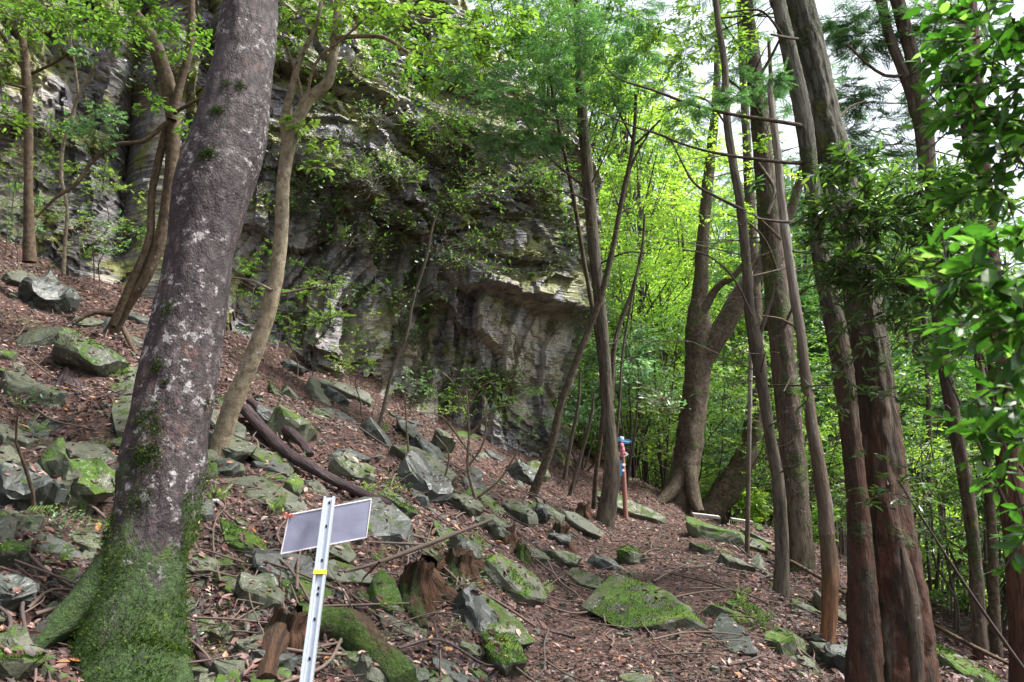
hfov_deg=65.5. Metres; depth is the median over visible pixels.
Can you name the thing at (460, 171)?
cliff shrub
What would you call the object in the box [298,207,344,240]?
shrub
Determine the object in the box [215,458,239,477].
rubble stone
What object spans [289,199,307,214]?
fern
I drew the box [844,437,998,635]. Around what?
leafy sapling
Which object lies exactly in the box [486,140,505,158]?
pale shrub
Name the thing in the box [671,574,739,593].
fallen stick
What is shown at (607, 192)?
broadleaf tree
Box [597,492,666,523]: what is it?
rock
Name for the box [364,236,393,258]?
cliff shrub
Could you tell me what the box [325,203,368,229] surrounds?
pale shrub
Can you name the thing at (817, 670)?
rubble stone
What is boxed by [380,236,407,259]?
ivy clump
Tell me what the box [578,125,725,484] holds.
broadleaf tree
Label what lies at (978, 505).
bush
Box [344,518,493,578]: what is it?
fallen branch
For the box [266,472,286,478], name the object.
fallen stick
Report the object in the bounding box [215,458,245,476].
rubble stone
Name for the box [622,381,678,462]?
leafy sapling
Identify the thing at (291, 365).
rubble stone
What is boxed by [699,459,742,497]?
leafy sapling
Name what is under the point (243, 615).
fallen stick
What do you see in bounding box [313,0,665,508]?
young maple
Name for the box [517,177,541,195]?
pale shrub
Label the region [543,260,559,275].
pale shrub
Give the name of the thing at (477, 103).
blue shrub
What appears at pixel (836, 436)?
plantation cypress
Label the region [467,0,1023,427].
sky
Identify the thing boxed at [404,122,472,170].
cliff shrub
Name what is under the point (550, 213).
cliff shrub
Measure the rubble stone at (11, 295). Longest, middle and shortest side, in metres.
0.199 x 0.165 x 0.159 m
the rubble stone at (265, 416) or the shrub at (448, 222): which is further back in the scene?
the shrub at (448, 222)
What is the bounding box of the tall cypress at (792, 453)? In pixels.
[655,0,890,574]
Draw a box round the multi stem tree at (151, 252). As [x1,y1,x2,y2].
[0,0,212,354]
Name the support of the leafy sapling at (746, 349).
on the ground
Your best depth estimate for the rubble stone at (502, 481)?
11.96 m
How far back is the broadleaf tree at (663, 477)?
18.16 m
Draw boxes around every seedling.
[0,505,57,523]
[1,384,48,409]
[15,416,52,432]
[21,498,106,538]
[34,436,51,445]
[39,502,74,524]
[42,545,77,562]
[43,500,82,516]
[46,494,87,520]
[68,515,107,531]
[84,433,118,446]
[85,510,111,526]
[90,437,111,446]
[109,364,135,376]
[110,376,122,388]
[185,628,206,648]
[191,640,222,656]
[200,592,232,616]
[205,479,232,499]
[210,523,235,548]
[232,551,265,571]
[266,490,299,512]
[279,571,303,597]
[306,547,340,559]
[329,657,354,673]
[357,584,398,611]
[359,481,378,493]
[372,545,394,563]
[378,469,413,494]
[381,628,398,642]
[382,423,390,431]
[385,471,401,483]
[427,535,449,552]
[432,607,471,640]
[438,399,449,412]
[447,567,486,594]
[472,532,488,548]
[480,623,501,634]
[542,580,556,593]
[724,610,777,629]
[729,584,751,600]
[788,386,1023,671]
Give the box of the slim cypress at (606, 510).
[417,0,704,529]
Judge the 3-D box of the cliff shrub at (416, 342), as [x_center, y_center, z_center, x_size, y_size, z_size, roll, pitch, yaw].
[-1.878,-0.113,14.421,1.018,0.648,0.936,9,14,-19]
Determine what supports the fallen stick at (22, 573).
on the ground
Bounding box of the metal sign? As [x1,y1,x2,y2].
[280,496,371,681]
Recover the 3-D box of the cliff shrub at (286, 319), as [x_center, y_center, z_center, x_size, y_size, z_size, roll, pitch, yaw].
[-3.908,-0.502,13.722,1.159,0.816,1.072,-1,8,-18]
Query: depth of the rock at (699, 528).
10.49 m
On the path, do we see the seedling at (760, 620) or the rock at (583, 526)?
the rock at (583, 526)
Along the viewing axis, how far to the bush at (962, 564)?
13.44 m
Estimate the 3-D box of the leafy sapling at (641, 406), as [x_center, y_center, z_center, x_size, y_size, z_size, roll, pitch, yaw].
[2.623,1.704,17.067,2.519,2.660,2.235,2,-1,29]
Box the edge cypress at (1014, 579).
[876,0,1023,681]
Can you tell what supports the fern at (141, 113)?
on the cliff
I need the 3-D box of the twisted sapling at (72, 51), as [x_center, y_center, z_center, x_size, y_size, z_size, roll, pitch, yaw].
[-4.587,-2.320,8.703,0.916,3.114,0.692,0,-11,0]
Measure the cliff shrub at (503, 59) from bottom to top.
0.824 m
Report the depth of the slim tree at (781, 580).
8.36 m
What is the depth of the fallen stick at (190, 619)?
4.08 m
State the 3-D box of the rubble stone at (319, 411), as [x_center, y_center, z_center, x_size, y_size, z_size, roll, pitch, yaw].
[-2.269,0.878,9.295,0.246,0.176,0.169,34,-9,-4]
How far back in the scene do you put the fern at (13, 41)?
11.48 m
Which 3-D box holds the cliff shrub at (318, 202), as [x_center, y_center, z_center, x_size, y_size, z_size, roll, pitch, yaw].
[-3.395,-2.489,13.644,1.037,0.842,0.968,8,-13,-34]
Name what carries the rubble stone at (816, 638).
on the ground
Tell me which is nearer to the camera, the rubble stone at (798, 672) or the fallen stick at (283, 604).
the fallen stick at (283, 604)
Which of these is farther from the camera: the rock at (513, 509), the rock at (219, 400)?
the rock at (513, 509)
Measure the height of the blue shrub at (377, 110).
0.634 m
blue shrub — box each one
[0,0,46,30]
[33,95,102,152]
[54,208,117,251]
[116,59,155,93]
[275,146,324,172]
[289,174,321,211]
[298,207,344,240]
[311,95,335,113]
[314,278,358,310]
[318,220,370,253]
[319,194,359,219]
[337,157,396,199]
[352,155,390,179]
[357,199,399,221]
[359,100,396,125]
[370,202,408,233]
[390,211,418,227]
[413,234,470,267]
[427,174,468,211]
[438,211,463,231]
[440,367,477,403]
[444,99,461,115]
[462,85,492,108]
[464,84,499,108]
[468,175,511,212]
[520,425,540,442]
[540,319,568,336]
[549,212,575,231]
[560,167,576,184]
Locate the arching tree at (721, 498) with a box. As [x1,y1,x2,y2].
[702,1,766,524]
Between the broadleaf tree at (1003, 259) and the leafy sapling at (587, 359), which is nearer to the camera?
the leafy sapling at (587, 359)
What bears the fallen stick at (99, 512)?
on the rubble stone
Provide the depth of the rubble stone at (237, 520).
5.37 m
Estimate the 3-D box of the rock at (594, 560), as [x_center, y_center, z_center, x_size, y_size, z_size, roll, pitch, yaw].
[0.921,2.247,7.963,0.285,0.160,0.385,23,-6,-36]
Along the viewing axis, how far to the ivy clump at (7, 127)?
11.41 m
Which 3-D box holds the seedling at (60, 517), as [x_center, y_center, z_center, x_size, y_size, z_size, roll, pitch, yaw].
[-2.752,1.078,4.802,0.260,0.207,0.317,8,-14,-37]
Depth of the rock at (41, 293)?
10.00 m
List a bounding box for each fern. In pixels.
[1,39,19,56]
[34,134,50,154]
[45,204,69,224]
[47,153,76,171]
[80,245,95,260]
[96,157,119,183]
[115,217,130,234]
[131,103,146,117]
[284,36,310,58]
[289,175,323,194]
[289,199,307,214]
[292,158,311,174]
[304,305,341,330]
[308,166,327,183]
[316,144,345,166]
[319,90,337,102]
[320,298,356,325]
[326,225,350,244]
[331,185,352,211]
[341,157,370,182]
[352,285,366,300]
[354,283,382,298]
[357,220,368,232]
[359,61,373,77]
[371,198,388,205]
[392,110,408,131]
[402,208,425,231]
[403,270,417,286]
[404,171,427,185]
[417,186,427,197]
[418,302,446,319]
[536,170,556,188]
[547,200,570,219]
[557,203,581,218]
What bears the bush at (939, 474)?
on the ground
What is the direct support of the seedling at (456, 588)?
on the ground
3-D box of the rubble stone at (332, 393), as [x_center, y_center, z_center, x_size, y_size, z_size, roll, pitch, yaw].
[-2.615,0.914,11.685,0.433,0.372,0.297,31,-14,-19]
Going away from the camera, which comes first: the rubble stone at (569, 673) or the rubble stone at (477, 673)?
the rubble stone at (477, 673)
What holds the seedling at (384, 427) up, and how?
on the ground
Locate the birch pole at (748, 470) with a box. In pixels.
[744,271,752,554]
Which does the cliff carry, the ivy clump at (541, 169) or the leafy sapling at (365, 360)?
the ivy clump at (541, 169)
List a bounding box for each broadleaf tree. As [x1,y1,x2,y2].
[468,0,606,231]
[499,0,671,373]
[513,40,593,329]
[522,0,686,407]
[542,26,723,471]
[562,123,663,424]
[562,154,687,447]
[562,170,632,436]
[565,41,735,467]
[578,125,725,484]
[580,91,755,487]
[583,259,711,488]
[589,249,737,488]
[595,185,728,488]
[608,172,807,522]
[614,217,714,489]
[637,162,743,483]
[649,180,807,523]
[667,196,737,522]
[673,215,913,503]
[678,234,845,526]
[708,236,758,518]
[715,270,825,522]
[745,192,928,468]
[761,214,921,524]
[797,156,979,549]
[826,196,962,465]
[882,196,973,570]
[902,306,1020,606]
[910,348,1021,590]
[924,220,1023,606]
[1001,147,1023,554]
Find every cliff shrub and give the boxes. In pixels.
[0,92,48,140]
[0,98,74,146]
[12,190,64,220]
[82,174,119,196]
[93,120,133,140]
[109,212,146,256]
[124,29,208,86]
[249,185,293,225]
[251,289,310,325]
[252,174,300,212]
[286,1,332,22]
[289,181,342,215]
[289,196,302,218]
[289,202,353,255]
[292,157,346,186]
[293,167,312,185]
[293,170,327,193]
[299,73,336,87]
[302,66,353,98]
[310,54,340,78]
[329,157,355,182]
[332,59,367,90]
[338,146,366,175]
[345,221,394,265]
[348,94,376,116]
[356,146,404,175]
[357,58,388,78]
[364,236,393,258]
[369,270,419,315]
[371,148,405,184]
[374,243,394,275]
[380,31,415,54]
[380,285,421,311]
[385,279,409,295]
[386,162,416,182]
[387,249,422,290]
[390,322,434,353]
[393,240,423,262]
[394,311,421,337]
[395,154,424,180]
[402,353,447,384]
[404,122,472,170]
[405,277,455,317]
[409,109,443,139]
[410,204,454,234]
[423,194,464,217]
[429,210,452,233]
[430,183,476,217]
[433,99,492,135]
[436,152,490,193]
[436,241,482,272]
[437,164,474,188]
[438,367,478,407]
[444,103,490,136]
[452,148,495,183]
[453,221,498,257]
[461,356,514,394]
[463,149,506,176]
[465,242,514,278]
[466,51,514,81]
[476,210,520,240]
[482,359,529,390]
[491,165,542,202]
[492,121,520,144]
[504,377,543,400]
[515,164,582,209]
[517,163,544,185]
[523,161,553,177]
[525,193,575,227]
[539,99,576,127]
[543,224,587,256]
[549,249,573,266]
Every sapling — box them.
[0,115,78,254]
[0,181,52,266]
[14,404,36,512]
[46,157,121,235]
[53,6,129,274]
[67,167,145,283]
[80,204,145,293]
[115,223,140,252]
[128,205,162,274]
[229,238,304,375]
[253,276,326,374]
[292,266,370,375]
[320,324,392,414]
[326,328,376,384]
[377,208,439,426]
[389,365,439,415]
[431,387,470,436]
[477,365,523,454]
[511,385,557,460]
[525,64,674,498]
[533,366,598,461]
[544,430,578,463]
[561,372,580,479]
[567,391,594,495]
[568,263,668,451]
[568,312,644,401]
[568,336,634,421]
[572,337,618,427]
[572,360,680,446]
[575,331,625,455]
[576,266,602,341]
[577,273,639,386]
[579,302,685,476]
[584,390,655,477]
[611,214,645,400]
[614,393,675,486]
[615,364,660,478]
[616,265,638,441]
[621,393,671,489]
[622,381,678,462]
[624,409,678,473]
[633,377,694,424]
[633,403,714,470]
[653,392,712,468]
[656,394,709,459]
[669,337,771,482]
[678,375,759,524]
[699,447,771,524]
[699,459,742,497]
[703,427,772,515]
[706,374,775,524]
[711,415,805,528]
[713,402,832,525]
[720,371,804,523]
[752,372,843,538]
[759,440,829,527]
[806,379,906,506]
[838,311,980,547]
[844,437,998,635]
[901,400,979,615]
[907,441,1002,629]
[909,474,1000,615]
[915,242,932,516]
[920,492,1003,616]
[946,508,1005,632]
[950,406,1023,560]
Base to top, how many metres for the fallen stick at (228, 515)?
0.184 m
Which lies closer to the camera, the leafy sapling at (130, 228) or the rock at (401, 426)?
the leafy sapling at (130, 228)
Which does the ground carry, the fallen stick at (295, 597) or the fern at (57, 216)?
the fallen stick at (295, 597)
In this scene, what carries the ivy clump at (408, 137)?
on the cliff
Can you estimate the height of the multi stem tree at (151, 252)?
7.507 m
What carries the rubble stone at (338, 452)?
on the ground
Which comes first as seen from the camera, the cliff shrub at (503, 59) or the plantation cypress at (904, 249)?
the cliff shrub at (503, 59)
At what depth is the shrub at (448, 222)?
14.79 m
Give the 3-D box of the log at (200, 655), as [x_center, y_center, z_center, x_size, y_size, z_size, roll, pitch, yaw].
[-1.509,1.492,3.862,0.077,0.200,0.488,8,-14,-37]
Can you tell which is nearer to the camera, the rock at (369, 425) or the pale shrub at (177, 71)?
the rock at (369, 425)
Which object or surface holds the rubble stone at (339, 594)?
on the ground
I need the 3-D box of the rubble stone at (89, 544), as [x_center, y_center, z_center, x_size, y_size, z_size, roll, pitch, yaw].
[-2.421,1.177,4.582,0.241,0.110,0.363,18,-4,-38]
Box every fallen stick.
[0,401,83,418]
[0,566,44,579]
[0,606,12,630]
[14,559,214,626]
[14,563,63,599]
[18,569,44,615]
[19,601,27,629]
[26,588,71,609]
[28,552,73,587]
[29,358,99,407]
[33,606,56,615]
[34,408,102,431]
[34,667,37,681]
[38,579,193,594]
[39,647,50,681]
[58,642,241,663]
[84,385,116,393]
[87,504,107,518]
[97,501,113,503]
[185,630,327,644]
[185,636,231,678]
[186,567,226,581]
[187,574,212,576]
[187,617,238,627]
[190,650,233,660]
[191,566,249,576]
[192,547,244,562]
[192,616,336,656]
[193,542,211,582]
[202,570,257,638]
[206,482,263,488]
[212,503,230,581]
[219,564,277,568]
[220,532,368,540]
[223,496,234,520]
[226,642,365,676]
[229,587,285,623]
[232,521,309,603]
[233,599,264,610]
[235,554,263,632]
[243,497,272,504]
[244,554,408,613]
[246,434,295,467]
[252,630,379,651]
[253,482,268,505]
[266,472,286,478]
[276,520,292,565]
[280,568,286,612]
[281,637,342,681]
[287,643,427,655]
[289,509,301,591]
[290,400,326,429]
[290,584,301,661]
[323,601,450,606]
[326,574,406,632]
[327,565,352,608]
[359,427,390,447]
[369,571,447,579]
[383,612,461,625]
[397,533,412,577]
[397,549,535,626]
[397,638,494,666]
[398,536,485,594]
[403,541,436,562]
[405,518,433,556]
[413,535,432,540]
[425,506,498,550]
[434,621,445,656]
[439,650,441,681]
[443,566,464,587]
[447,461,482,476]
[478,532,507,552]
[483,509,534,548]
[486,480,562,510]
[487,485,567,517]
[505,514,568,544]
[506,512,548,533]
[507,523,547,552]
[514,666,535,681]
[530,629,549,680]
[535,559,593,591]
[535,610,575,638]
[540,656,587,681]
[543,603,589,613]
[547,560,583,602]
[547,594,583,600]
[571,618,638,631]
[572,535,617,548]
[597,555,684,560]
[604,630,613,647]
[628,652,647,664]
[639,618,686,657]
[652,563,690,581]
[652,631,770,640]
[653,557,705,573]
[656,563,712,571]
[661,652,773,666]
[662,572,752,600]
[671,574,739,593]
[672,649,688,668]
[675,589,733,597]
[686,560,750,572]
[688,630,722,645]
[689,587,779,601]
[701,554,802,578]
[702,588,769,604]
[707,580,756,596]
[711,639,773,647]
[725,614,756,618]
[727,655,797,668]
[731,541,819,562]
[788,603,820,615]
[797,647,814,659]
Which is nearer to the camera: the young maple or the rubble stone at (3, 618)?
the rubble stone at (3, 618)
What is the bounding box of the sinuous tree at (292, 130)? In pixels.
[209,0,544,457]
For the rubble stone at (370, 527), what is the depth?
5.93 m
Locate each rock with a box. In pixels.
[0,370,66,407]
[0,424,35,448]
[0,462,68,514]
[0,538,31,567]
[0,573,38,614]
[0,625,48,681]
[17,270,80,313]
[36,437,114,517]
[51,327,128,376]
[66,442,116,464]
[111,380,134,437]
[205,621,237,645]
[214,395,224,404]
[220,518,269,554]
[223,475,308,511]
[235,572,284,611]
[267,380,283,397]
[283,473,303,496]
[305,375,330,404]
[312,542,355,563]
[318,378,372,408]
[326,559,372,586]
[328,451,375,484]
[360,417,391,446]
[377,487,418,518]
[389,445,456,481]
[395,415,421,439]
[431,428,455,452]
[446,493,483,517]
[451,585,497,634]
[473,514,510,539]
[480,593,535,647]
[482,551,547,606]
[482,630,529,676]
[501,498,537,527]
[504,459,536,484]
[530,502,549,522]
[544,549,581,568]
[560,511,603,540]
[567,567,600,590]
[582,572,707,630]
[587,554,621,569]
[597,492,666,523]
[615,545,645,564]
[619,672,653,681]
[685,516,744,547]
[687,540,714,555]
[699,603,753,621]
[711,612,757,656]
[716,553,755,572]
[726,598,769,623]
[740,528,774,546]
[744,535,769,554]
[748,562,772,576]
[788,598,820,615]
[813,590,845,624]
[936,642,999,681]
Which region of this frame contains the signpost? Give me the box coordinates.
[618,436,631,518]
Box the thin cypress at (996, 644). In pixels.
[842,0,1023,657]
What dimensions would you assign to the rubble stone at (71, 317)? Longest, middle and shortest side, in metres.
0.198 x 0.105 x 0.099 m
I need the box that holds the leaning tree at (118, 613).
[29,0,277,681]
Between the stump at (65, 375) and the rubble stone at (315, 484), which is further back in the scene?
the stump at (65, 375)
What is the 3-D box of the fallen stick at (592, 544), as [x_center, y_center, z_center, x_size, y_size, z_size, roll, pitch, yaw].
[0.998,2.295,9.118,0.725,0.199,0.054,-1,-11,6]
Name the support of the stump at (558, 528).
on the ground
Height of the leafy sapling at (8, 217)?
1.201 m
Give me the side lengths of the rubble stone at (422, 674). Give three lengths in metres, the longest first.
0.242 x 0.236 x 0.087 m
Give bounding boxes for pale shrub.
[0,62,15,75]
[0,148,49,190]
[77,215,97,234]
[169,60,192,81]
[200,42,213,69]
[276,33,300,61]
[284,90,330,112]
[290,172,308,192]
[303,129,327,140]
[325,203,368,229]
[337,48,367,81]
[342,295,360,313]
[349,146,384,167]
[362,94,392,116]
[391,210,410,228]
[396,70,414,85]
[437,249,465,273]
[460,343,477,368]
[473,160,507,200]
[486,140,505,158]
[487,221,517,239]
[510,84,535,97]
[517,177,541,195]
[537,171,567,192]
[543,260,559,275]
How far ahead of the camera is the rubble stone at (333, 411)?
10.01 m
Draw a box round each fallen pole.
[766,546,845,594]
[933,623,1007,664]
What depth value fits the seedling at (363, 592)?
4.93 m
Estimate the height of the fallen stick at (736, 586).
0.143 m
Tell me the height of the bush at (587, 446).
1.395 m
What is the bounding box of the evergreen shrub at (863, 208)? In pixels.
[786,137,1023,545]
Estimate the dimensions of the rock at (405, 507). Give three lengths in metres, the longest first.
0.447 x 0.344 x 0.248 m
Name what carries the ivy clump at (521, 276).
on the cliff
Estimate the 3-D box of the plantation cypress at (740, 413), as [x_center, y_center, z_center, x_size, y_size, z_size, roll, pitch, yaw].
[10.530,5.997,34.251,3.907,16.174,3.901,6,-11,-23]
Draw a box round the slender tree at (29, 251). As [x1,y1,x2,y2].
[0,0,140,262]
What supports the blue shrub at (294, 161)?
on the cliff
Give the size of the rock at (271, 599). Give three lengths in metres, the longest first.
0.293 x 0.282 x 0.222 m
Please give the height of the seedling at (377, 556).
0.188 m
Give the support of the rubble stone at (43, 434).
on the ground
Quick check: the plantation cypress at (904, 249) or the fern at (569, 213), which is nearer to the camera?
the fern at (569, 213)
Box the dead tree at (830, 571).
[742,79,839,642]
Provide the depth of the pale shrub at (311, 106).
14.35 m
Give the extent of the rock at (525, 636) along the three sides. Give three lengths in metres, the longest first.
0.571 x 0.271 x 0.114 m
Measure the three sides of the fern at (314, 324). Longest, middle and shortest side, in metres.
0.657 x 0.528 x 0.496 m
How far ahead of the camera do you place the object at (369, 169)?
13.55 m
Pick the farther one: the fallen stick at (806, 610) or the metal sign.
the fallen stick at (806, 610)
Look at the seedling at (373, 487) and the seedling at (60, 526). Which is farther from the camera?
the seedling at (373, 487)
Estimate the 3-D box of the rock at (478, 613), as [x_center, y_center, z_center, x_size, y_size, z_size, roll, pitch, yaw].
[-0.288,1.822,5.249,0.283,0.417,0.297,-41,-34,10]
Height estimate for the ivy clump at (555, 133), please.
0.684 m
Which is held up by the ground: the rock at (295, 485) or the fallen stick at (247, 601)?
the rock at (295, 485)
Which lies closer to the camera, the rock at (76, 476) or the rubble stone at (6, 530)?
the rubble stone at (6, 530)
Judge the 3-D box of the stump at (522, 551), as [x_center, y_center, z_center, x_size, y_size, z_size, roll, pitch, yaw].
[0.083,1.938,7.095,0.280,0.324,0.307,0,-11,0]
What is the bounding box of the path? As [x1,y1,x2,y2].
[510,515,793,681]
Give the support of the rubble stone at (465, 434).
on the ground
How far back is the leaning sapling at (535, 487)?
11.57 m
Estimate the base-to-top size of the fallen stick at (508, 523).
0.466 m
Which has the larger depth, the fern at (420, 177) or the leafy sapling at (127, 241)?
the fern at (420, 177)
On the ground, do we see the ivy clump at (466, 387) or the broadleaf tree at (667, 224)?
the broadleaf tree at (667, 224)
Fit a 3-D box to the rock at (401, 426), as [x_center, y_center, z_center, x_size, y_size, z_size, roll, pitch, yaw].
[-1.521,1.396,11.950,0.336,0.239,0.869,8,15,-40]
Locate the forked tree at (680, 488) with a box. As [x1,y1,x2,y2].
[631,0,803,513]
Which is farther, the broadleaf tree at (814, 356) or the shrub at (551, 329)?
the broadleaf tree at (814, 356)
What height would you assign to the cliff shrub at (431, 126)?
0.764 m
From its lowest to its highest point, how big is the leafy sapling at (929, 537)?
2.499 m
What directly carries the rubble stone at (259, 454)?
on the ground
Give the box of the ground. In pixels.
[0,239,1007,681]
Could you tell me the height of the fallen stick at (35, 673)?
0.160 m
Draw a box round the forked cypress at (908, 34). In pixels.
[734,0,1019,659]
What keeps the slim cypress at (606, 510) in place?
on the ground
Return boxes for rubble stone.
[0,349,18,360]
[0,368,31,376]
[0,445,30,466]
[0,508,44,537]
[0,515,17,541]
[0,611,12,625]
[2,269,37,286]
[8,292,19,299]
[10,361,25,372]
[13,327,63,346]
[23,421,51,437]
[31,543,43,553]
[33,428,49,438]
[36,534,89,566]
[37,417,64,430]
[40,664,75,681]
[41,601,60,617]
[47,654,55,664]
[59,567,79,585]
[65,316,80,319]
[69,318,103,327]
[71,528,103,552]
[81,549,97,560]
[101,317,110,328]
[109,437,121,447]
[115,376,124,382]
[120,335,142,344]
[123,367,137,373]
[125,373,135,380]
[127,311,149,325]
[186,550,223,578]
[186,597,198,616]
[187,579,208,586]
[189,608,207,616]
[192,657,217,676]
[194,616,213,636]
[194,671,216,681]
[200,495,213,522]
[206,459,217,478]
[208,431,257,461]
[208,449,218,461]
[209,659,252,675]
[210,409,246,440]
[212,571,236,596]
[214,669,240,681]
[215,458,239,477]
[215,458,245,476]
[216,554,232,569]
[232,633,264,654]
[234,518,248,526]
[241,613,262,619]
[244,548,314,579]
[248,447,294,474]
[249,667,291,681]
[250,648,302,673]
[251,460,290,476]
[253,404,272,428]
[254,394,263,401]
[264,540,275,546]
[265,472,285,481]
[266,406,317,443]
[278,577,333,603]
[280,385,300,400]
[281,360,308,375]
[305,409,329,418]
[305,480,328,496]
[311,407,329,417]
[318,407,356,421]
[323,386,349,406]
[323,645,347,674]
[327,448,370,463]
[328,591,344,600]
[340,650,369,673]
[341,496,415,545]
[352,538,364,544]
[352,654,386,681]
[367,569,404,612]
[368,521,371,531]
[378,611,426,638]
[395,450,453,506]
[404,418,423,426]
[404,436,446,463]
[409,488,429,508]
[410,661,429,681]
[421,547,437,554]
[426,665,435,676]
[427,657,478,681]
[427,671,452,681]
[428,508,449,521]
[433,520,482,556]
[446,535,478,556]
[457,431,480,438]
[458,640,485,658]
[460,475,493,498]
[464,488,505,516]
[465,466,482,478]
[468,668,488,681]
[478,452,487,456]
[484,449,504,461]
[493,479,508,484]
[515,480,524,488]
[517,438,544,452]
[526,460,550,481]
[527,501,537,506]
[530,548,549,566]
[535,497,564,523]
[547,527,572,547]
[552,453,565,462]
[558,672,577,681]
[624,631,634,636]
[748,553,765,568]
[754,525,762,531]
[764,625,805,656]
[789,667,807,679]
[790,654,815,668]
[805,666,825,675]
[807,641,825,656]
[812,633,827,642]
[821,642,846,673]
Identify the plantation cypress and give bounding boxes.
[691,151,827,439]
[694,11,885,482]
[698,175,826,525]
[710,254,817,436]
[715,313,764,519]
[735,164,840,538]
[742,184,836,423]
[744,165,913,555]
[757,171,929,411]
[781,138,891,552]
[799,230,973,458]
[802,261,827,470]
[875,221,1002,584]
[878,219,988,587]
[880,220,975,585]
[885,291,976,586]
[891,306,1008,600]
[905,214,1023,486]
[905,290,986,563]
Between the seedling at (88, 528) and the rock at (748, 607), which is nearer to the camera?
the seedling at (88, 528)
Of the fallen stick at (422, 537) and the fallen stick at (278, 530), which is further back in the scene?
the fallen stick at (422, 537)
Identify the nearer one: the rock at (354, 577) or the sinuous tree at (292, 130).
the rock at (354, 577)
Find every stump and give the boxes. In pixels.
[52,367,83,388]
[398,554,484,646]
[442,545,506,593]
[498,524,517,547]
[513,540,534,567]
[551,521,577,554]
[575,500,592,521]
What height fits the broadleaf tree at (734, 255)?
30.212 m
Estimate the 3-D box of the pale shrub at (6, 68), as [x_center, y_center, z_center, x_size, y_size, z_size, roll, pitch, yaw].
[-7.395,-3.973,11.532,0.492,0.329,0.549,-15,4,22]
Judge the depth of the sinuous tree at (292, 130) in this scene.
6.81 m
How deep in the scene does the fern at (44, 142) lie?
11.57 m
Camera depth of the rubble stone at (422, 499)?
7.12 m
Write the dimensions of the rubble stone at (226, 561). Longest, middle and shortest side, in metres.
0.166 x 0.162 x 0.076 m
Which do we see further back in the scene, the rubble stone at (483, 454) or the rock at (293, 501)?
the rubble stone at (483, 454)
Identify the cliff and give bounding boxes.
[0,0,610,465]
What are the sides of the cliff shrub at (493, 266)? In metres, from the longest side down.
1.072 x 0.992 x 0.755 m
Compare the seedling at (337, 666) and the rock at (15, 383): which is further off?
the rock at (15, 383)
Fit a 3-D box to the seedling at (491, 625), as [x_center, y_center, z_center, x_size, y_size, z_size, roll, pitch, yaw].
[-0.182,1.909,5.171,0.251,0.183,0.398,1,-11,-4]
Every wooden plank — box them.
[692,512,719,518]
[730,517,752,523]
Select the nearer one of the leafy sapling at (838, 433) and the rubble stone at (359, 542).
the rubble stone at (359, 542)
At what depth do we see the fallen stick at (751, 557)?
10.05 m
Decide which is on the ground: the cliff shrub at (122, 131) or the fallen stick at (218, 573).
the fallen stick at (218, 573)
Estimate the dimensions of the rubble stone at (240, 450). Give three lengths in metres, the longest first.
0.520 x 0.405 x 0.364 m
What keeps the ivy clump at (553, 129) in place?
on the cliff
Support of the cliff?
on the ground
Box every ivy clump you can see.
[0,96,35,141]
[131,50,142,69]
[252,183,268,201]
[257,147,275,183]
[306,247,338,278]
[328,131,365,158]
[335,117,366,143]
[343,198,378,214]
[344,324,397,358]
[351,198,376,216]
[376,227,402,250]
[377,227,403,252]
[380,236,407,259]
[394,124,421,149]
[401,372,447,401]
[408,222,427,237]
[417,142,442,167]
[418,106,438,123]
[437,148,478,178]
[443,150,483,178]
[444,58,482,87]
[447,367,483,402]
[475,364,504,387]
[491,102,527,120]
[501,259,535,286]
[516,151,557,174]
[529,180,564,199]
[538,373,556,390]
[543,118,570,135]
[544,117,574,148]
[558,215,585,242]
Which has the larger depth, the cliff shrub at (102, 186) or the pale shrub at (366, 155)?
the pale shrub at (366, 155)
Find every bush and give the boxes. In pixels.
[554,377,627,470]
[569,300,667,487]
[570,412,641,461]
[573,324,682,471]
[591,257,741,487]
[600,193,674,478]
[614,385,713,484]
[665,271,802,522]
[671,359,827,522]
[676,420,745,523]
[679,383,764,524]
[705,395,839,525]
[709,323,831,446]
[723,487,772,525]
[773,504,840,544]
[799,330,949,553]
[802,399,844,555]
[805,441,912,553]
[895,360,987,590]
[896,0,1023,575]
[901,397,1001,604]
[902,428,997,600]
[907,436,980,589]
[915,502,1005,617]
[922,540,1002,606]
[924,516,1005,614]
[929,568,1005,613]
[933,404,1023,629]
[945,481,1005,615]
[967,528,1006,627]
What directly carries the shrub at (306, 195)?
on the cliff
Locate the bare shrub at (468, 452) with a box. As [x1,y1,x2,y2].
[404,367,531,499]
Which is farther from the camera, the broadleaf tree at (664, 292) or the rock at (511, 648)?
the broadleaf tree at (664, 292)
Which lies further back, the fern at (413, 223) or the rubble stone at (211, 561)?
the fern at (413, 223)
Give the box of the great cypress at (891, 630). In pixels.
[600,0,940,681]
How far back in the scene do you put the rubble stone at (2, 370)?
6.88 m
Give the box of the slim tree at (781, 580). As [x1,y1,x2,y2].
[546,0,939,600]
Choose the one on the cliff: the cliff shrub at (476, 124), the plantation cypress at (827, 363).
the cliff shrub at (476, 124)
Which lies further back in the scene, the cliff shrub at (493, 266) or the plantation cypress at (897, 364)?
the plantation cypress at (897, 364)
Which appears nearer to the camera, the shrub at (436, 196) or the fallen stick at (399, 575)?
the fallen stick at (399, 575)
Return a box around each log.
[186,621,214,671]
[240,403,391,504]
[246,397,313,457]
[254,603,419,681]

